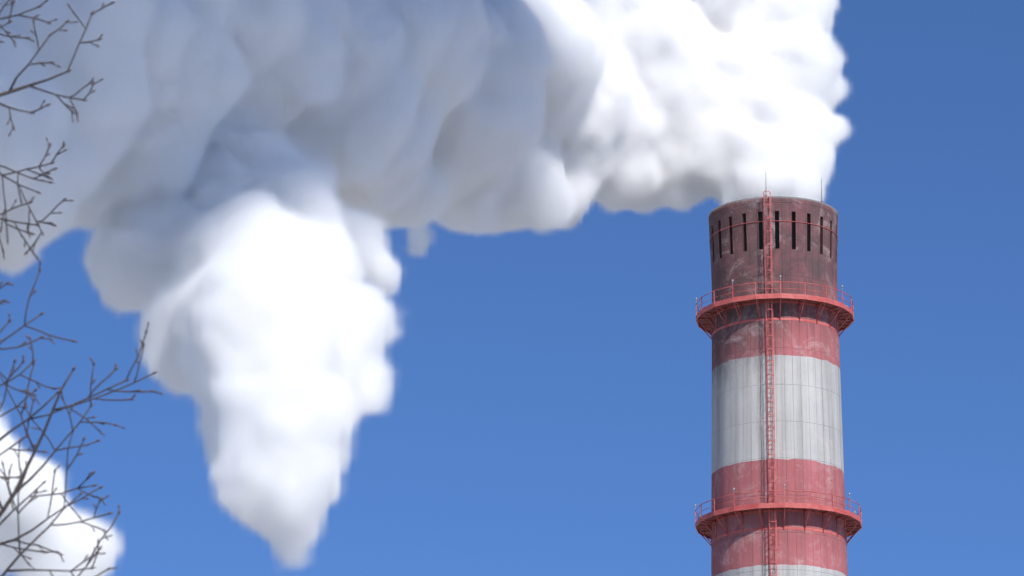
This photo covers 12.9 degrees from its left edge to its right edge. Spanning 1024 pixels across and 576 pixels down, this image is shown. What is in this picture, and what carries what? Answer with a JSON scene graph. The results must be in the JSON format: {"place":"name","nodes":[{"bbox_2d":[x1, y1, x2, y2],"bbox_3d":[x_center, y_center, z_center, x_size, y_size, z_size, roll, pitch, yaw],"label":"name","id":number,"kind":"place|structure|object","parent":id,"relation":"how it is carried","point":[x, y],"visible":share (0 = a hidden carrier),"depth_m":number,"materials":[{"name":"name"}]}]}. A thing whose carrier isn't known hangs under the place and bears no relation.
{"place":"outdoors","nodes":[
{"label":"outdoors","id":0,"kind":"place"},
{"bbox_2d":[0,0,1023,575],"label":"sky","id":1,"kind":"structure","parent":0,"point":[416,284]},
{"label":"ground","id":2,"kind":"structure","parent":0,"visible":0},
{"bbox_2d":[0,0,162,575],"bbox_3d":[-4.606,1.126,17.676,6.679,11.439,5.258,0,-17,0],"label":"bare tree","id":3,"kind":"object","parent":2,"relation":"on","point":[20,485],"visible":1,"depth_m":16.84,"materials":[{"name":"brown plant"}]},
{"bbox_2d":[708,196,847,575],"bbox_3d":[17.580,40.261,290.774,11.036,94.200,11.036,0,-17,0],"label":"chimney","id":4,"kind":"object","parent":2,"relation":"on","point":[805,397],"visible":0.93,"depth_m":297.34,"materials":[{"name":"paint"}]},
{"bbox_2d":[763,191,776,575],"bbox_3d":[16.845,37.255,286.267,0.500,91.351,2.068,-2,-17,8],"label":"ladder cage","id":5,"kind":"object","parent":4,"relation":"attached to","point":[773,421],"visible":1,"depth_m":296.15,"materials":[{"name":"red paint"}]},
{"bbox_2d":[709,179,837,546],"bbox_3d":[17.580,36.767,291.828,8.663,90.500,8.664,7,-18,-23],"label":"lightning protection","id":6,"kind":"object","parent":4,"relation":"attached to","point":[759,293],"visible":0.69,"depth_m":299.90,"materials":[{"name":"red paint"}]},
{"bbox_2d":[695,275,853,339],"bbox_3d":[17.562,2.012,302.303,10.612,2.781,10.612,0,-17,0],"label":"gallery","id":7,"kind":"object","parent":4,"relation":"attached to","point":[842,311],"visible":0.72,"depth_m":298.83,"materials":[{"name":"red paint"}]},
{"bbox_2d":[695,484,861,545],"bbox_3d":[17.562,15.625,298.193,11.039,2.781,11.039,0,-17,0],"label":"gallery","id":8,"kind":"object","parent":4,"relation":"attached to","point":[852,521],"visible":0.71,"depth_m":294.50,"materials":[{"name":"red paint"}]}
]}

